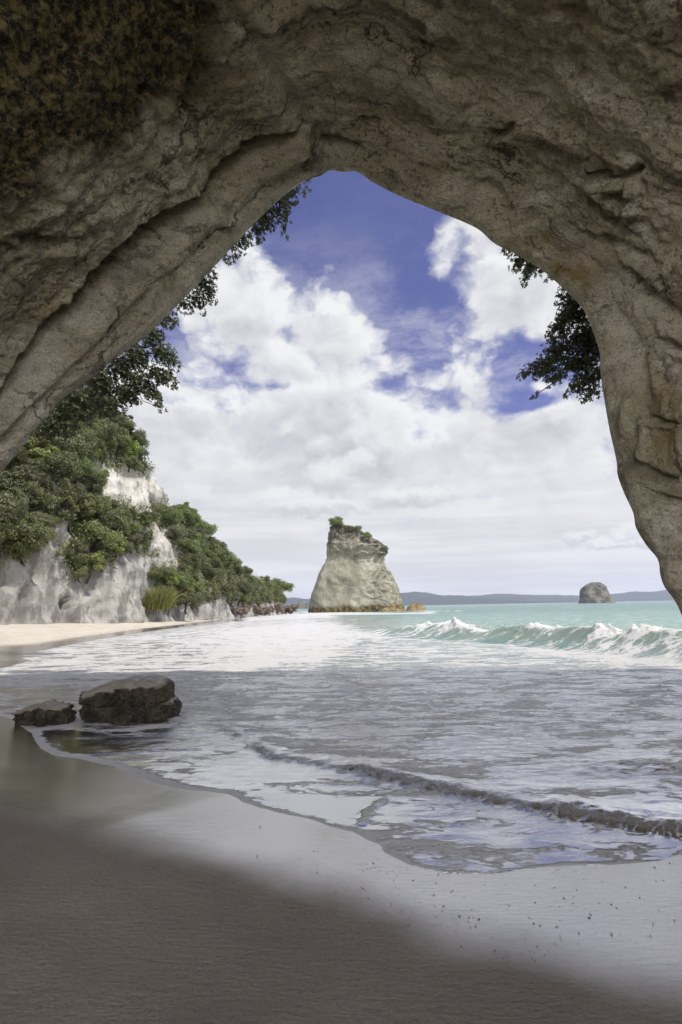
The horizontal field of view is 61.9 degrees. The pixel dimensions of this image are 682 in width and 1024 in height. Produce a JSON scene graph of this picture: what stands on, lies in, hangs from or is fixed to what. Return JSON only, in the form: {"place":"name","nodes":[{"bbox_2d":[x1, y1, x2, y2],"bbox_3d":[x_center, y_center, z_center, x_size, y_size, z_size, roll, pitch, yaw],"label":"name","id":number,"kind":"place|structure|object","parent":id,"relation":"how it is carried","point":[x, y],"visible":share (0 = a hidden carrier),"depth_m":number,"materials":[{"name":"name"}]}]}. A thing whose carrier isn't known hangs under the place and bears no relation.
{"place":"outdoors","nodes":[
{"label":"outdoors","id":0,"kind":"place"},
{"bbox_2d":[35,310,183,444],"bbox_3d":[-10.336,-6.018,25.367,6.528,6.231,2.042,-1,-9,0],"label":"overhanging tree","id":1,"kind":"object","parent":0,"point":[107,407],"visible":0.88,"depth_m":25.07,"materials":[{"name":"green plant"}]},
{"bbox_2d":[0,444,286,624],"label":"cliff","id":2,"kind":"structure","parent":0,"point":[40,587],"depth_m":67.02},
{"bbox_2d":[0,521,12,541],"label":"cliff tree","id":3,"kind":"object","parent":2,"relation":"on","point":[2,525],"visible":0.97,"depth_m":53.83,"materials":[{"name":"green plant"}]},
{"bbox_2d":[0,472,13,489],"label":"cliff tree","id":4,"kind":"object","parent":2,"relation":"on","point":[3,481],"visible":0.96,"depth_m":56.21,"materials":[{"name":"green plant"}]},
{"bbox_2d":[0,485,31,498],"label":"cliff tree","id":5,"kind":"object","parent":2,"relation":"on","point":[13,488],"visible":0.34,"depth_m":56.62,"materials":[{"name":"green plant"}]},
{"bbox_2d":[0,491,32,541],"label":"cliff tree","id":6,"kind":"object","parent":2,"relation":"on","point":[10,502],"visible":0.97,"depth_m":53.72,"materials":[{"name":"green plant"}]},
{"bbox_2d":[7,447,27,469],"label":"cliff tree","id":7,"kind":"object","parent":2,"relation":"on","point":[19,456],"visible":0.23,"depth_m":59.57,"materials":[{"name":"green plant"}]},
{"bbox_2d":[0,540,35,566],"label":"cliff tree","id":8,"kind":"object","parent":2,"relation":"on","point":[10,549],"visible":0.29,"depth_m":56.03,"materials":[{"name":"green plant"}]},
{"bbox_2d":[0,523,38,560],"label":"cliff tree","id":9,"kind":"object","parent":2,"relation":"on","point":[20,544],"visible":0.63,"depth_m":55.59,"materials":[{"name":"green plant"}]},
{"bbox_2d":[9,472,34,515],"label":"tree","id":10,"kind":"object","parent":2,"relation":"on","point":[15,474],"visible":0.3,"depth_m":57.24,"materials":[{"name":"green plant"}]},
{"bbox_2d":[8,458,38,468],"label":"cliff tree","id":11,"kind":"object","parent":2,"relation":"on","point":[15,462],"visible":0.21,"depth_m":59.82,"materials":[{"name":"green plant"}]},
{"bbox_2d":[2,464,52,486],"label":"cliff tree","id":12,"kind":"object","parent":2,"relation":"on","point":[27,470],"visible":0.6,"depth_m":58.79,"materials":[{"name":"green plant"}]},
{"bbox_2d":[2,511,59,552],"bbox_3d":[-31.290,1.994,56.288,6.241,4.570,5.136,7,-12,-39],"label":"cliff tree","id":13,"kind":"object","parent":2,"relation":"on","point":[38,533],"visible":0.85,"depth_m":55.58,"materials":[{"name":"green plant"}]},
{"bbox_2d":[9,479,60,513],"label":"cliff tree","id":14,"kind":"object","parent":2,"relation":"on","point":[37,490],"visible":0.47,"depth_m":58.95,"materials":[{"name":"green plant"}]},
{"bbox_2d":[24,434,50,451],"bbox_3d":[-33.775,-7.151,61.587,3.383,4.352,4.707,-4,-10,19],"label":"cliff shrub","id":15,"kind":"object","parent":2,"relation":"on","point":[30,442],"visible":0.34,"depth_m":61.34,"materials":[{"name":"green plant"}]},
{"bbox_2d":[26,511,54,525],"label":"cliff tree","id":16,"kind":"object","parent":2,"relation":"on","point":[43,516],"visible":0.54,"depth_m":58.17,"materials":[{"name":"green plant"}]},
{"bbox_2d":[27,467,57,526],"bbox_3d":[-31.660,-1.504,60.150,3.205,6.960,2.770,6,-12,-36],"label":"cliff conifer","id":17,"kind":"object","parent":2,"relation":"on","point":[49,507],"visible":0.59,"depth_m":59.50,"materials":[{"name":"green plant"}]},
{"bbox_2d":[25,446,60,464],"bbox_3d":[-32.899,-5.588,61.805,4.264,3.646,3.622,-7,-11,30],"label":"cliff shrub","id":18,"kind":"object","parent":2,"relation":"on","point":[39,452],"visible":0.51,"depth_m":60.74,"materials":[{"name":"green plant"}]},
{"bbox_2d":[19,449,79,486],"bbox_3d":[-32.271,-4.922,62.325,6.125,4.716,6.253,-3,-10,13],"label":"cliff tree","id":19,"kind":"object","parent":2,"relation":"on","point":[65,460],"visible":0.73,"depth_m":61.88,"materials":[{"name":"green plant"}]},
{"bbox_2d":[39,482,71,496],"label":"cliff tree","id":20,"kind":"object","parent":2,"relation":"on","point":[57,490],"visible":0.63,"depth_m":62.21,"materials":[{"name":"green plant"}]},
{"bbox_2d":[37,435,76,452],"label":"cliff tree","id":21,"kind":"object","parent":2,"relation":"on","point":[66,446],"visible":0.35,"depth_m":64.87,"materials":[{"name":"green plant"}]},
{"bbox_2d":[52,462,76,482],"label":"cliff shrub","id":22,"kind":"object","parent":2,"relation":"on","point":[69,474],"visible":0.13,"depth_m":65.42,"materials":[{"name":"green plant"}]},
{"bbox_2d":[55,477,79,530],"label":"cliff conifer","id":23,"kind":"object","parent":2,"relation":"on","point":[66,514],"visible":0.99,"depth_m":61.96,"materials":[{"name":"green plant"}]},
{"bbox_2d":[56,483,87,519],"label":"cliff tree","id":24,"kind":"object","parent":2,"relation":"on","point":[75,489],"visible":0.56,"depth_m":63.54,"materials":[{"name":"green plant"}]},
{"bbox_2d":[64,546,82,557],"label":"cliff tree","id":25,"kind":"object","parent":2,"relation":"on","point":[77,551],"visible":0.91,"depth_m":63.35,"materials":[{"name":"green plant"}]},
{"bbox_2d":[63,553,89,571],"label":"cliff tree","id":26,"kind":"object","parent":2,"relation":"on","point":[82,557],"visible":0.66,"depth_m":63.47,"materials":[{"name":"green plant"}]},
{"bbox_2d":[61,439,92,478],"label":"cliff tree","id":27,"kind":"object","parent":2,"relation":"on","point":[81,451],"visible":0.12,"depth_m":67.69,"materials":[{"name":"green plant"}]},
{"bbox_2d":[69,538,85,545],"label":"cliff tree","id":28,"kind":"object","parent":2,"relation":"on","point":[79,542],"visible":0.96,"depth_m":63.72,"materials":[{"name":"green plant"}]},
{"bbox_2d":[69,567,87,582],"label":"cliff tree","id":29,"kind":"object","parent":2,"relation":"on","point":[80,571],"visible":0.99,"depth_m":63.09,"materials":[{"name":"green plant"}]},
{"bbox_2d":[58,457,100,484],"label":"cliff tree","id":30,"kind":"object","parent":2,"relation":"on","point":[90,470],"visible":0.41,"depth_m":68.42,"materials":[{"name":"green plant"}]},
{"bbox_2d":[69,424,96,440],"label":"cliff tree","id":31,"kind":"object","parent":2,"relation":"on","point":[86,433],"visible":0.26,"depth_m":69.76,"materials":[{"name":"green plant"}]},
{"bbox_2d":[74,490,95,516],"bbox_3d":[-30.543,-0.193,64.974,4.843,4.297,4.067,-1,-9,-1],"label":"cliff shrub","id":32,"kind":"object","parent":2,"relation":"on","point":[87,502],"visible":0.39,"depth_m":64.94,"materials":[{"name":"green plant"}]},
{"bbox_2d":[71,433,101,456],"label":"cliff tree","id":33,"kind":"object","parent":2,"relation":"on","point":[82,438],"visible":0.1,"depth_m":69.00,"materials":[{"name":"green plant"}]},
{"bbox_2d":[71,550,105,583],"bbox_3d":[-28.753,6.159,64.810,3.600,3.991,2.971,-1,-9,0],"label":"cliff shrub","id":34,"kind":"object","parent":2,"relation":"on","point":[97,558],"visible":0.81,"depth_m":64.29,"materials":[{"name":"green plant"}]},
{"bbox_2d":[70,493,113,522],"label":"cliff tree","id":35,"kind":"object","parent":2,"relation":"on","point":[102,504],"visible":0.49,"depth_m":67.26,"materials":[{"name":"green plant"}]},
{"bbox_2d":[81,478,106,494],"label":"cliff tree","id":36,"kind":"object","parent":2,"relation":"on","point":[97,487],"visible":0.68,"depth_m":70.33,"materials":[{"name":"green plant"}]},
{"bbox_2d":[70,519,126,553],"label":"cliff tree","id":37,"kind":"object","parent":2,"relation":"on","point":[93,529],"visible":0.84,"depth_m":65.63,"materials":[{"name":"green plant"}]},
{"bbox_2d":[89,471,108,484],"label":"cliff tree","id":38,"kind":"object","parent":2,"relation":"on","point":[99,478],"visible":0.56,"depth_m":70.32,"materials":[{"name":"green plant"}]},
{"bbox_2d":[86,420,113,440],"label":"cliff tree","id":39,"kind":"object","parent":2,"relation":"on","point":[97,428],"visible":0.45,"depth_m":74.20,"materials":[{"name":"green plant"}]},
{"bbox_2d":[88,550,112,571],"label":"cliff tree","id":40,"kind":"object","parent":2,"relation":"on","point":[108,556],"visible":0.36,"depth_m":66.23,"materials":[{"name":"green plant"}]},
{"bbox_2d":[94,430,117,454],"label":"cliff tree","id":41,"kind":"object","parent":2,"relation":"on","point":[112,445],"visible":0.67,"depth_m":76.95,"materials":[{"name":"green plant"}]},
{"bbox_2d":[99,419,120,445],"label":"cliff tree","id":42,"kind":"object","parent":2,"relation":"on","point":[111,428],"visible":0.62,"depth_m":75.96,"materials":[{"name":"green plant"}]},
{"bbox_2d":[95,536,126,560],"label":"cliff shrub","id":43,"kind":"object","parent":2,"relation":"on","point":[119,550],"visible":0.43,"depth_m":67.29,"materials":[{"name":"green plant"}]},
{"bbox_2d":[95,407,129,425],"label":"cliff tree","id":44,"kind":"object","parent":2,"relation":"on","point":[117,419],"visible":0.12,"depth_m":79.73,"materials":[{"name":"green plant"}]},
{"bbox_2d":[95,507,131,533],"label":"cliff tree","id":45,"kind":"object","parent":2,"relation":"on","point":[112,512],"visible":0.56,"depth_m":68.94,"materials":[{"name":"green plant"}]},
{"bbox_2d":[100,511,128,530],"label":"cliff tree","id":46,"kind":"object","parent":2,"relation":"on","point":[110,523],"visible":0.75,"depth_m":68.59,"materials":[{"name":"green plant"}]},
{"bbox_2d":[108,499,124,513],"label":"cliff tree","id":47,"kind":"object","parent":2,"relation":"on","point":[115,504],"visible":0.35,"depth_m":71.36,"materials":[{"name":"green plant"}]},
{"bbox_2d":[107,425,133,459],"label":"cliff tree","id":48,"kind":"object","parent":2,"relation":"on","point":[125,438],"visible":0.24,"depth_m":81.58,"materials":[{"name":"green plant"}]},
{"bbox_2d":[115,538,133,560],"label":"cliff tree","id":49,"kind":"object","parent":2,"relation":"on","point":[129,547],"visible":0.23,"depth_m":70.02,"materials":[{"name":"green plant"}]},
{"bbox_2d":[116,416,136,429],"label":"cliff tree","id":50,"kind":"object","parent":2,"relation":"on","point":[128,422],"visible":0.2,"depth_m":84.33,"materials":[{"name":"green plant"}]},
{"bbox_2d":[113,520,142,534],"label":"cliff tree","id":51,"kind":"object","parent":2,"relation":"on","point":[136,527],"visible":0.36,"depth_m":72.19,"materials":[{"name":"green plant"}]},
{"bbox_2d":[117,440,141,457],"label":"cliff shrub","id":52,"kind":"object","parent":2,"relation":"on","point":[135,446],"visible":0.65,"depth_m":84.43,"materials":[{"name":"green plant"}]},
{"bbox_2d":[122,455,143,471],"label":"cliff tree","id":53,"kind":"object","parent":2,"relation":"on","point":[130,462],"visible":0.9,"depth_m":82.31,"materials":[{"name":"green plant"}]},
{"bbox_2d":[122,530,143,553],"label":"cliff tree","id":54,"kind":"object","parent":2,"relation":"on","point":[136,537],"visible":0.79,"depth_m":72.06,"materials":[{"name":"green plant"}]},
{"bbox_2d":[126,426,150,455],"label":"cliff tree","id":55,"kind":"object","parent":2,"relation":"on","point":[139,435],"visible":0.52,"depth_m":86.86,"materials":[{"name":"green plant"}]},
{"bbox_2d":[134,530,150,552],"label":"cliff tree","id":56,"kind":"object","parent":2,"relation":"on","point":[146,534],"visible":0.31,"depth_m":74.91,"materials":[{"name":"green plant"}]},
{"bbox_2d":[0,424,287,604],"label":"undergrowth","id":57,"kind":"object","parent":2,"relation":"on","point":[266,588],"visible":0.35,"depth_m":83.41,"materials":[{"name":"green plant"}]},
{"bbox_2d":[138,511,152,524],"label":"cliff tree","id":58,"kind":"object","parent":2,"relation":"on","point":[146,514],"visible":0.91,"depth_m":79.68,"materials":[{"name":"green plant"}]},
{"bbox_2d":[141,598,164,609],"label":"reed clump","id":59,"kind":"object","parent":2,"relation":"on","point":[148,605],"visible":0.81,"depth_m":74.18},
{"bbox_2d":[146,567,175,583],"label":"cliff tree","id":60,"kind":"object","parent":2,"relation":"on","point":[166,572],"visible":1,"depth_m":79.39,"materials":[{"name":"green plant"}]},
{"bbox_2d":[151,504,173,527],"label":"cliff tree","id":61,"kind":"object","parent":2,"relation":"on","point":[164,511],"visible":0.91,"depth_m":88.01,"materials":[{"name":"green plant"}]},
{"bbox_2d":[139,586,187,609],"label":"reed clump","id":62,"kind":"object","parent":2,"relation":"on","point":[168,598],"visible":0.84,"depth_m":75.08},
{"bbox_2d":[161,573,181,584],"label":"cliff shrub","id":63,"kind":"object","parent":2,"relation":"on","point":[175,578],"visible":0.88,"depth_m":80.10,"materials":[{"name":"green plant"}]},
{"bbox_2d":[165,508,183,526],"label":"cliff tree","id":64,"kind":"object","parent":2,"relation":"on","point":[177,516],"visible":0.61,"depth_m":90.97,"materials":[{"name":"green plant"}]},
{"bbox_2d":[162,571,188,591],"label":"cliff tree","id":65,"kind":"object","parent":2,"relation":"on","point":[181,585],"visible":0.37,"depth_m":82.98,"materials":[{"name":"green plant"}]},
{"bbox_2d":[166,525,187,539],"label":"cliff tree","id":66,"kind":"object","parent":2,"relation":"on","point":[173,530],"visible":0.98,"depth_m":88.42,"materials":[{"name":"green plant"}]},
{"bbox_2d":[170,536,186,551],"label":"cliff tree","id":67,"kind":"object","parent":2,"relation":"on","point":[178,541],"visible":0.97,"depth_m":88.34,"materials":[{"name":"green plant"}]},
{"bbox_2d":[182,580,197,592],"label":"cliff shrub","id":68,"kind":"object","parent":2,"relation":"on","point":[193,585],"visible":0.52,"depth_m":85.69,"materials":[{"name":"green plant"}]},
{"bbox_2d":[178,536,202,553],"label":"cliff tree","id":69,"kind":"object","parent":2,"relation":"on","point":[193,546],"visible":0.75,"depth_m":94.23,"materials":[{"name":"green plant"}]},
{"bbox_2d":[175,592,206,613],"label":"cliff tree","id":70,"kind":"object","parent":2,"relation":"on","point":[187,598],"visible":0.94,"depth_m":82.46,"materials":[{"name":"green plant"}]},
{"bbox_2d":[179,508,202,528],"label":"cliff tree","id":71,"kind":"object","parent":2,"relation":"on","point":[191,516],"visible":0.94,"depth_m":97.52,"materials":[{"name":"green plant"}]},
{"bbox_2d":[177,551,211,570],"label":"cliff tree","id":72,"kind":"object","parent":2,"relation":"on","point":[199,560],"visible":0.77,"depth_m":92.19,"materials":[{"name":"green plant"}]},
{"bbox_2d":[190,565,201,591],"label":"cliff conifer","id":73,"kind":"object","parent":2,"relation":"on","point":[197,579],"visible":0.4,"depth_m":91.96,"materials":[{"name":"green plant"}]},
{"bbox_2d":[190,531,210,550],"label":"cliff tree","id":74,"kind":"object","parent":2,"relation":"on","point":[200,538],"visible":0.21,"depth_m":98.63,"materials":[{"name":"green plant"}]},
{"bbox_2d":[194,519,218,536],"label":"cliff tree","id":75,"kind":"object","parent":2,"relation":"on","point":[209,527],"visible":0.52,"depth_m":112.80,"materials":[{"name":"green plant"}]},
{"bbox_2d":[201,566,216,580],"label":"cliff tree","id":76,"kind":"object","parent":2,"relation":"on","point":[210,570],"visible":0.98,"depth_m":100.88,"materials":[{"name":"green plant"}]},
{"bbox_2d":[205,536,216,550],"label":"cliff tree","id":77,"kind":"object","parent":2,"relation":"on","point":[210,539],"visible":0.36,"depth_m":114.16,"materials":[{"name":"green plant"}]},
{"bbox_2d":[208,587,221,606],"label":"cliff tree","id":78,"kind":"object","parent":2,"relation":"on","point":[216,596],"visible":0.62,"depth_m":102.25,"materials":[{"name":"green plant"}]},
{"bbox_2d":[209,558,223,567],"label":"cliff tree","id":79,"kind":"object","parent":2,"relation":"on","point":[215,562],"visible":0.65,"depth_m":108.87,"materials":[{"name":"green plant"}]},
{"bbox_2d":[209,543,226,557],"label":"cliff tree","id":80,"kind":"object","parent":2,"relation":"on","point":[218,549],"visible":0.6,"depth_m":116.04,"materials":[{"name":"green plant"}]},
{"bbox_2d":[216,551,237,564],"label":"cliff tree","id":81,"kind":"object","parent":2,"relation":"on","point":[230,558],"visible":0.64,"depth_m":120.19,"materials":[{"name":"green plant"}]},
{"bbox_2d":[218,584,235,598],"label":"cliff tree","id":82,"kind":"object","parent":2,"relation":"on","point":[226,588],"visible":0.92,"depth_m":109.14,"materials":[{"name":"green plant"}]},
{"bbox_2d":[229,589,240,606],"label":"cliff tree","id":83,"kind":"object","parent":2,"relation":"on","point":[236,596],"visible":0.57,"depth_m":120.08,"materials":[{"name":"green plant"}]},
{"bbox_2d":[232,563,244,575],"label":"cliff tree","id":84,"kind":"object","parent":2,"relation":"on","point":[240,569],"visible":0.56,"depth_m":128.38,"materials":[{"name":"green plant"}]},
{"bbox_2d":[236,579,253,593],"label":"cliff tree","id":85,"kind":"object","parent":2,"relation":"on","point":[244,586],"visible":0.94,"depth_m":122.83,"materials":[{"name":"green plant"}]},
{"bbox_2d":[277,580,295,592],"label":"cliff tree","id":86,"kind":"object","parent":2,"relation":"on","point":[287,586],"visible":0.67,"depth_m":173.75,"materials":[{"name":"green plant"}]},
{"bbox_2d":[172,266,218,316],"bbox_3d":[-4.724,-7.154,17.453,1.914,2.306,1.212,-1,-9,0],"label":"overhanging tree","id":87,"kind":"object","parent":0,"point":[209,290],"visible":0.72,"depth_m":17.30,"materials":[{"name":"green plant"}]},
{"bbox_2d":[222,178,311,266],"bbox_3d":[-2.152,-8.751,16.669,2.760,3.052,1.283,-1,-9,0],"label":"overhanging tree","id":88,"kind":"object","parent":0,"point":[263,220],"visible":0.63,"depth_m":16.65,"materials":[{"name":"green plant"}]},
{"bbox_2d":[0,613,681,1023],"bbox_3d":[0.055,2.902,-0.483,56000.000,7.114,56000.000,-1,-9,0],"label":"beach","id":89,"kind":"structure","parent":0,"point":[126,897],"depth_m":3.60,"materials":[{"name":"sand"}]},
{"bbox_2d":[12,699,76,725],"bbox_3d":[-5.451,3.827,10.408,1.166,0.683,0.690,-1,-9,0],"label":"boulder","id":90,"kind":"object","parent":89,"relation":"on","point":[53,712],"visible":0.77,"depth_m":10.23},
{"bbox_2d":[78,675,181,727],"bbox_3d":[-4.030,3.800,10.783,1.886,1.313,1.173,-1,-9,0],"label":"boulder","id":91,"kind":"object","parent":89,"relation":"on","point":[137,698],"visible":0.66,"depth_m":10.38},
{"bbox_2d":[0,0,681,614],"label":"rock arch","id":92,"kind":"object","parent":89,"relation":"on","point":[158,158],"visible":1,"depth_m":11.08,"materials":[{"name":"stone"}]},
{"bbox_2d":[308,524,404,612],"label":"sea stack","id":93,"kind":"object","parent":89,"relation":"on","point":[355,575],"visible":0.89,"depth_m":206.26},
{"bbox_2d":[328,516,343,531],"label":"cliff tree","id":94,"kind":"object","parent":93,"relation":"on","point":[337,520],"visible":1,"depth_m":213.05,"materials":[{"name":"green plant"}]},
{"bbox_2d":[345,525,361,532],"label":"cliff tree","id":95,"kind":"object","parent":93,"relation":"on","point":[352,528],"visible":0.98,"depth_m":212.76,"materials":[{"name":"green plant"}]},
{"bbox_2d":[183,802,674,967],"bbox_3d":[-0.008,2.710,4.419,5.586,0.104,2.298,-4,-10,17],"label":"sand grit","id":96,"kind":"object","parent":89,"relation":"on","point":[480,904],"visible":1,"depth_m":3.70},
{"bbox_2d":[0,600,681,873],"bbox_3d":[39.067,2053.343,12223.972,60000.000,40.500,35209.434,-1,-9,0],"label":"sea","id":97,"kind":"structure","parent":0,"point":[399,654],"depth_m":9.87,"materials":[{"name":"liquid"}]},
{"bbox_2d":[378,604,405,611],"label":"rock","id":98,"kind":"object","parent":97,"relation":"in","point":[394,607],"visible":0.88,"depth_m":198.98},
{"bbox_2d":[406,603,425,610],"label":"rock","id":99,"kind":"object","parent":97,"relation":"in","point":[416,607],"visible":0.95,"depth_m":200.26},
{"bbox_2d":[426,621,665,634],"bbox_3d":[10.074,5.904,28.970,3.046,0.630,22.550,3,-10,-22],"label":"sea spray","id":100,"kind":"object","parent":97,"relation":"on","point":[552,627],"visible":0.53,"depth_m":28.31,"materials":[{"name":"white liquid"}]},
{"bbox_2d":[578,582,615,602],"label":"islet","id":101,"kind":"object","parent":97,"relation":"on","point":[594,592],"visible":0.99,"depth_m":778.51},
{"bbox_2d":[85,170,665,598],"label":"sky","id":102,"kind":"structure","parent":0,"point":[361,367],"materials":[{"name":"white"}]},
{"bbox_2d":[285,592,570,606],"bbox_3d":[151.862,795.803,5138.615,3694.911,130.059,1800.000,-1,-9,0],"label":"hills","id":103,"kind":"structure","parent":0,"point":[421,598],"depth_m":4605.10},
{"bbox_2d":[501,248,552,287],"bbox_3d":[5.198,-6.970,15.325,1.813,1.723,1.269,-1,-9,0],"label":"overhanging tree","id":104,"kind":"object","parent":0,"point":[528,269],"visible":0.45,"depth_m":15.29,"materials":[{"name":"green plant"}]},
{"bbox_2d":[516,285,602,403],"bbox_3d":[6.707,-4.521,14.927,4.206,3.361,1.323,-1,-9,0],"label":"overhanging tree","id":105,"kind":"object","parent":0,"point":[584,344],"visible":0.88,"depth_m":14.71,"materials":[{"name":"green plant"}]},
{"bbox_2d":[468,590,673,601],"bbox_3d":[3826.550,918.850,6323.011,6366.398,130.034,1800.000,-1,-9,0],"label":"hills","id":106,"kind":"structure","parent":0,"point":[663,595],"depth_m":5882.64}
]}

